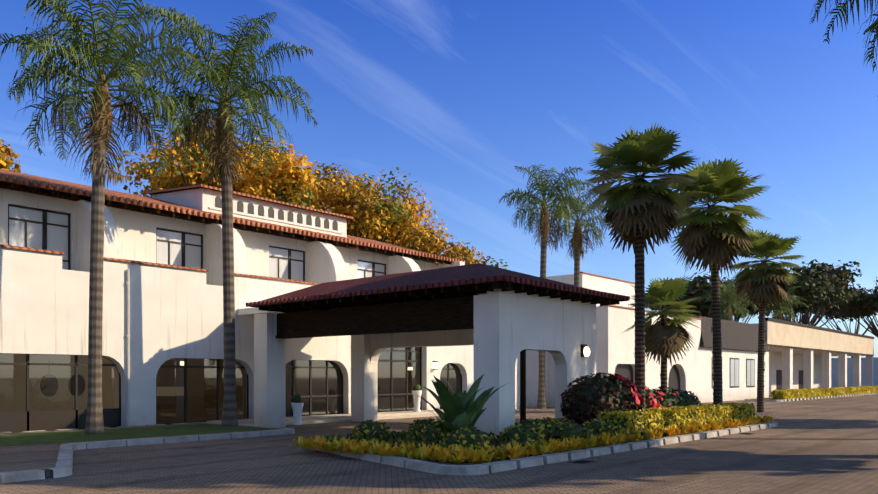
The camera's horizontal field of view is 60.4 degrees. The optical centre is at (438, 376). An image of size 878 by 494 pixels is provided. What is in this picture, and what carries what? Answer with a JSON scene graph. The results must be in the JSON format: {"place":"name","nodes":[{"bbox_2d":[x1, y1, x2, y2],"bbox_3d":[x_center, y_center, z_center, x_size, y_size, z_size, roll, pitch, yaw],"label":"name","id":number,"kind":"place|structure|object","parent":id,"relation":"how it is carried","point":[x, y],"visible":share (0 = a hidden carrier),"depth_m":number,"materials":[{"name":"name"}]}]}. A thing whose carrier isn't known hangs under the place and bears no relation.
{"place":"outdoors","nodes":[
{"label":"outdoors","id":0,"kind":"place"},
{"bbox_2d":[0,394,877,493],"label":"forecourt paving","id":1,"kind":"structure","parent":0,"point":[823,446],"depth_m":15.03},
{"bbox_2d":[0,423,278,472],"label":"sidewalk","id":2,"kind":"structure","parent":1,"relation":"on","point":[29,457],"depth_m":16.58,"materials":[{"name":"grey concrete"}]},
{"bbox_2d":[0,424,269,446],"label":"front lawn","id":3,"kind":"structure","parent":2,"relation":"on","point":[57,437],"depth_m":21.99,"materials":[{"name":"green plant"}]},
{"bbox_2d":[0,0,227,433],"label":"queen palm","id":4,"kind":"object","parent":3,"relation":"on","point":[98,126],"visible":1,"depth_m":22.38,"materials":[{"name":"green plant"}]},
{"bbox_2d":[126,3,317,425],"bbox_3d":[-7.282,-5.246,26.033,6.136,14.353,6.481,0,0,-6],"label":"queen palm","id":5,"kind":"object","parent":3,"relation":"on","point":[224,124],"visible":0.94,"depth_m":25.68,"materials":[{"name":"green plant"}]},
{"bbox_2d":[0,422,294,482],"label":"pavement kerb","id":6,"kind":"structure","parent":1,"relation":"on","point":[64,466],"depth_m":19.63,"materials":[{"name":"concrete"}]},
{"bbox_2d":[207,407,519,424],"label":"entrance platform","id":7,"kind":"structure","parent":1,"relation":"on","point":[312,419],"depth_m":31.08,"materials":[{"name":"concrete"}]},
{"bbox_2d":[291,395,303,424],"bbox_3d":[-5.145,1.185,27.413,0.462,1.090,0.462,0,0,41],"label":"planter urn","id":8,"kind":"object","parent":7,"relation":"on","point":[297,406],"visible":1,"depth_m":27.28,"materials":[{"name":"white ceramic"}]},
{"bbox_2d":[412,384,421,411],"bbox_3d":[-1.032,0.985,35.362,0.504,1.290,0.504,0,0,41],"label":"planter urn","id":9,"kind":"object","parent":7,"relation":"on","point":[417,391],"visible":1,"depth_m":35.22,"materials":[{"name":"white ceramic"}]},
{"bbox_2d":[238,263,629,435],"bbox_3d":[-1.194,-0.911,26.337,13.580,5.482,6.930,0,0,41],"label":"porte cochere","id":10,"kind":"object","parent":1,"relation":"on","point":[500,319],"visible":0.94,"depth_m":23.26,"materials":[{"name":"paint"}]},
{"bbox_2d":[311,421,777,474],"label":"island kerb","id":11,"kind":"structure","parent":1,"relation":"on","point":[446,469],"depth_m":16.20,"materials":[{"name":"concrete"}]},
{"bbox_2d":[401,428,724,464],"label":"island top","id":12,"kind":"structure","parent":1,"relation":"on","point":[447,462],"depth_m":15.24,"materials":[{"name":"soil"}]},
{"bbox_2d":[351,420,390,440],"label":"shrub","id":13,"kind":"object","parent":12,"relation":"on","point":[370,429],"visible":0.85,"depth_m":18.71,"materials":[{"name":"green plant"}]},
{"bbox_2d":[406,418,435,436],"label":"shrub","id":14,"kind":"object","parent":12,"relation":"on","point":[417,427],"visible":0.48,"depth_m":19.38,"materials":[{"name":"green plant"}]},
{"bbox_2d":[421,418,458,442],"bbox_3d":[0.117,1.400,18.072,1.141,0.796,1.172,0,0,41],"label":"shrub","id":15,"kind":"object","parent":12,"relation":"on","point":[435,431],"visible":0.44,"depth_m":17.77,"materials":[{"name":"green plant"}]},
{"bbox_2d":[443,426,489,449],"bbox_3d":[0.592,1.417,16.468,1.026,0.677,1.008,0,0,41],"label":"shrub","id":16,"kind":"object","parent":12,"relation":"on","point":[472,436],"visible":0.83,"depth_m":16.20,"materials":[{"name":"green plant"}]},
{"bbox_2d":[498,424,542,444],"bbox_3d":[1.866,1.404,17.339,1.040,0.667,1.064,0,0,41],"label":"shrub","id":17,"kind":"object","parent":12,"relation":"on","point":[514,433],"visible":0.88,"depth_m":17.07,"materials":[{"name":"green plant"}]},
{"bbox_2d":[291,415,772,462],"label":"kerb flowers","id":18,"kind":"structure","parent":12,"relation":"on","point":[456,454],"depth_m":16.83,"materials":[{"name":"yellow plant"}]},
{"bbox_2d":[514,418,554,442],"bbox_3d":[2.296,1.387,18.441,1.182,0.768,1.165,0,0,41],"label":"shrub","id":19,"kind":"object","parent":12,"relation":"on","point":[545,431],"visible":0.35,"depth_m":18.14,"materials":[{"name":"green plant"}]},
{"bbox_2d":[534,417,561,429],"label":"shrub","id":20,"kind":"object","parent":12,"relation":"on","point":[552,422],"visible":0.15,"depth_m":19.79,"materials":[{"name":"green plant"}]},
{"bbox_2d":[554,417,573,422],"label":"shrub","id":21,"kind":"object","parent":12,"relation":"on","point":[563,420],"visible":0.08,"depth_m":21.10,"materials":[{"name":"green plant"}]},
{"bbox_2d":[553,420,591,441],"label":"shrub","id":22,"kind":"object","parent":12,"relation":"on","point":[569,429],"visible":0.77,"depth_m":18.13,"materials":[{"name":"green plant"}]},
{"bbox_2d":[560,372,642,423],"bbox_3d":[4.903,0.815,22.726,2.389,1.920,2.766,0,0,41],"label":"bush","id":23,"kind":"object","parent":12,"relation":"on","point":[591,397],"visible":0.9,"depth_m":22.00,"materials":[{"name":"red plant"}]},
{"bbox_2d":[583,418,619,435],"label":"shrub","id":24,"kind":"object","parent":12,"relation":"on","point":[598,426],"visible":0.44,"depth_m":19.41,"materials":[{"name":"green plant"}]},
{"bbox_2d":[582,123,700,406],"bbox_3d":[6.298,-3.010,23.928,3.931,9.880,3.695,0,0,41],"label":"fan palm","id":25,"kind":"object","parent":12,"relation":"on","point":[638,212],"visible":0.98,"depth_m":23.45,"materials":[{"name":"green plant"}]},
{"bbox_2d":[645,386,664,408],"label":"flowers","id":26,"kind":"object","parent":12,"relation":"on","point":[651,400],"visible":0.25,"depth_m":25.09,"materials":[{"name":"red plant"}]},
{"bbox_2d":[624,275,701,394],"bbox_3d":[8.030,-0.864,26.791,2.722,5.588,2.867,0,0,41],"label":"fan palm","id":27,"kind":"object","parent":12,"relation":"on","point":[666,337],"visible":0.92,"depth_m":26.35,"materials":[{"name":"green plant"}]},
{"bbox_2d":[652,386,687,407],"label":"dark shrub","id":28,"kind":"object","parent":12,"relation":"on","point":[672,398],"visible":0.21,"depth_m":26.53,"materials":[{"name":"green plant"}]},
{"bbox_2d":[595,402,755,432],"bbox_3d":[8.051,1.350,24.505,1.138,0.856,10.274,0,0,41],"label":"hedge","id":29,"kind":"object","parent":12,"relation":"on","point":[649,418],"depth_m":22.86,"materials":[{"name":"yellow plant"}]},
{"bbox_2d":[675,389,700,405],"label":"dark shrub","id":30,"kind":"object","parent":12,"relation":"on","point":[691,399],"visible":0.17,"depth_m":27.91,"materials":[{"name":"green plant"}]},
{"bbox_2d":[665,158,772,403],"bbox_3d":[10.426,-3.232,28.779,4.276,10.325,4.379,0,0,41],"label":"fan palm","id":31,"kind":"object","parent":12,"relation":"on","point":[711,235],"visible":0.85,"depth_m":28.18,"materials":[{"name":"green plant"}]},
{"bbox_2d":[725,228,804,411],"bbox_3d":[16.662,-2.837,38.770,3.830,9.534,3.880,0,0,10],"label":"fan palm","id":32,"kind":"object","parent":12,"relation":"on","point":[764,282],"visible":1,"depth_m":38.21,"materials":[{"name":"green plant"}]},
{"bbox_2d":[568,433,754,463],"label":"road drain grates","id":33,"kind":"object","parent":1,"relation":"in","point":[583,462],"depth_m":16.17,"materials":[{"name":"black metal"}]},
{"bbox_2d":[472,271,877,408],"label":"wing buildings","id":34,"kind":"structure","parent":1,"relation":"on","point":[797,355],"depth_m":57.39,"materials":[{"name":"paint"}]},
{"bbox_2d":[698,281,757,321],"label":"tree","id":35,"kind":"object","parent":1,"relation":"on","point":[727,312],"visible":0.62,"depth_m":84.43,"materials":[{"name":"green plant"}]},
{"bbox_2d":[765,286,808,321],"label":"tree","id":36,"kind":"object","parent":1,"relation":"on","point":[777,315],"visible":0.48,"depth_m":94.83,"materials":[{"name":"green plant"}]},
{"bbox_2d":[744,393,877,401],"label":"island kerb","id":37,"kind":"structure","parent":1,"relation":"on","point":[781,400],"depth_m":60.23,"materials":[{"name":"concrete"}]},
{"label":"island top","id":38,"kind":"object","parent":37,"relation":"on","visible":0},
{"bbox_2d":[770,385,877,398],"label":"hedge","id":39,"kind":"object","parent":38,"relation":"on","point":[801,393],"depth_m":64.00,"materials":[{"name":"yellow plant"}]},
{"bbox_2d":[0,0,877,357],"label":"sky","id":40,"kind":"structure","parent":0,"point":[454,95],"materials":[{"name":"blue"}]},
{"bbox_2d":[306,417,766,459],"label":"ground cover island","id":41,"kind":"structure","parent":0,"point":[399,438],"depth_m":18.25,"materials":[{"name":"plant"}]},
{"bbox_2d":[430,409,477,435],"bbox_3d":[0.306,1.209,17.586,1.232,0.982,0.874,0,0,2],"label":"spiky plant","id":42,"kind":"object","parent":41,"relation":"on","point":[464,420],"visible":0.44,"depth_m":17.55,"materials":[{"name":"green plant"}]},
{"bbox_2d":[414,374,509,426],"bbox_3d":[0.423,0.808,18.807,2.388,1.783,1.812,0,0,-13],"label":"spiky plant","id":43,"kind":"object","parent":41,"relation":"on","point":[455,405],"visible":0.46,"depth_m":18.52,"materials":[{"name":"green plant"}]},
{"label":"ground","id":44,"kind":"structure","parent":0,"visible":0},
{"bbox_2d":[0,139,26,173],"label":"yellow tree","id":45,"kind":"object","parent":44,"relation":"on","point":[5,162],"visible":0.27,"depth_m":42.97,"materials":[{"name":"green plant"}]},
{"bbox_2d":[110,111,320,209],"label":"yellow tree","id":46,"kind":"object","parent":44,"relation":"on","point":[281,182],"visible":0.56,"depth_m":50.48,"materials":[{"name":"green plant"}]},
{"bbox_2d":[0,169,471,425],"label":"building","id":47,"kind":"structure","parent":44,"relation":"on","point":[164,246],"depth_m":27.83,"materials":[{"name":"paint"}]},
{"bbox_2d":[125,269,130,425],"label":"downpipes","id":48,"kind":"object","parent":47,"relation":"attached to","point":[128,336],"visible":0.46,"depth_m":25.70,"materials":[{"name":"white metal"}]},
{"bbox_2d":[0,347,461,432],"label":"arched windows","id":49,"kind":"structure","parent":47,"relation":"in","point":[47,392],"depth_m":27.70,"materials":[{"name":"black glass"}]},
{"bbox_2d":[433,361,437,369],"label":"entrance lanterns","id":50,"kind":"object","parent":47,"relation":"attached to","point":[435,365],"visible":0.5,"depth_m":37.62,"materials":[{"name":"white"}]},
{"bbox_2d":[172,133,352,212],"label":"yellow tree","id":51,"kind":"object","parent":44,"relation":"on","point":[326,191],"visible":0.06,"depth_m":57.79,"materials":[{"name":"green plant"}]},
{"bbox_2d":[306,162,435,249],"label":"yellow tree","id":52,"kind":"object","parent":44,"relation":"on","point":[363,207],"visible":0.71,"depth_m":63.59,"materials":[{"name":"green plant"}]},
{"bbox_2d":[347,194,456,255],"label":"yellow tree","id":53,"kind":"object","parent":44,"relation":"on","point":[433,244],"visible":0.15,"depth_m":70.48,"materials":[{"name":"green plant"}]},
{"bbox_2d":[428,242,508,268],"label":"yellow tree","id":54,"kind":"object","parent":44,"relation":"on","point":[467,256],"visible":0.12,"depth_m":73.02,"materials":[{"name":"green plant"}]},
{"bbox_2d":[499,164,593,408],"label":"queen palm","id":55,"kind":"object","parent":44,"relation":"on","point":[545,221],"visible":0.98,"depth_m":43.28,"materials":[{"name":"green plant"}]},
{"bbox_2d":[549,186,613,286],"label":"queen palm","id":56,"kind":"object","parent":44,"relation":"on","point":[577,239],"visible":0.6,"depth_m":46.18,"materials":[{"name":"green plant"}]},
{"bbox_2d":[649,276,732,316],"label":"tree","id":57,"kind":"object","parent":44,"relation":"on","point":[662,306],"visible":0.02,"depth_m":120.18,"materials":[{"name":"green plant"}]},
{"bbox_2d":[662,271,758,319],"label":"tree","id":58,"kind":"object","parent":44,"relation":"on","point":[699,285],"visible":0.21,"depth_m":89.56,"materials":[{"name":"green plant"}]},
{"bbox_2d":[666,277,771,322],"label":"tree","id":59,"kind":"object","parent":44,"relation":"on","point":[738,318],"visible":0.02,"depth_m":98.30,"materials":[{"name":"green plant"}]},
{"bbox_2d":[705,276,768,322],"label":"tree","id":60,"kind":"object","parent":44,"relation":"on","point":[725,281],"visible":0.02,"depth_m":132.73,"materials":[{"name":"green plant"}]},
{"bbox_2d":[746,266,821,322],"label":"tree","id":61,"kind":"object","parent":44,"relation":"on","point":[757,313],"depth_m":141.27,"materials":[{"name":"green plant"}]},
{"bbox_2d":[766,268,847,324],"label":"tree","id":62,"kind":"object","parent":44,"relation":"on","point":[813,291],"visible":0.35,"depth_m":101.45,"materials":[{"name":"green plant"}]},
{"bbox_2d":[773,259,862,326],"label":"tree","id":63,"kind":"object","parent":44,"relation":"on","point":[839,276],"visible":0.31,"depth_m":115.23,"materials":[{"name":"green plant"}]},
{"bbox_2d":[811,284,877,357],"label":"tree","id":64,"kind":"object","parent":44,"relation":"on","point":[829,312],"visible":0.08,"depth_m":160.40,"materials":[{"name":"green plant"}]},
{"bbox_2d":[833,277,877,337],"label":"tree","id":65,"kind":"object","parent":44,"relation":"on","point":[867,305],"visible":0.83,"depth_m":122.85,"materials":[{"name":"green plant"}]},
{"bbox_2d":[837,288,877,335],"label":"tree","id":66,"kind":"object","parent":44,"relation":"on","point":[846,315],"visible":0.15,"depth_m":145.57,"materials":[{"name":"green plant"}]},
{"bbox_2d":[863,20,877,34],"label":"queen palm","id":67,"kind":"object","parent":44,"relation":"on","point":[868,29],"visible":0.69,"depth_m":23.09,"materials":[{"name":"green plant"}]},
{"label":"bed top","id":68,"kind":"object","parent":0,"visible":0},
{"bbox_2d":[810,0,877,70],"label":"queen palm","id":69,"kind":"object","parent":68,"relation":"on","point":[843,4],"visible":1,"depth_m":18.74,"materials":[{"name":"green plant"}]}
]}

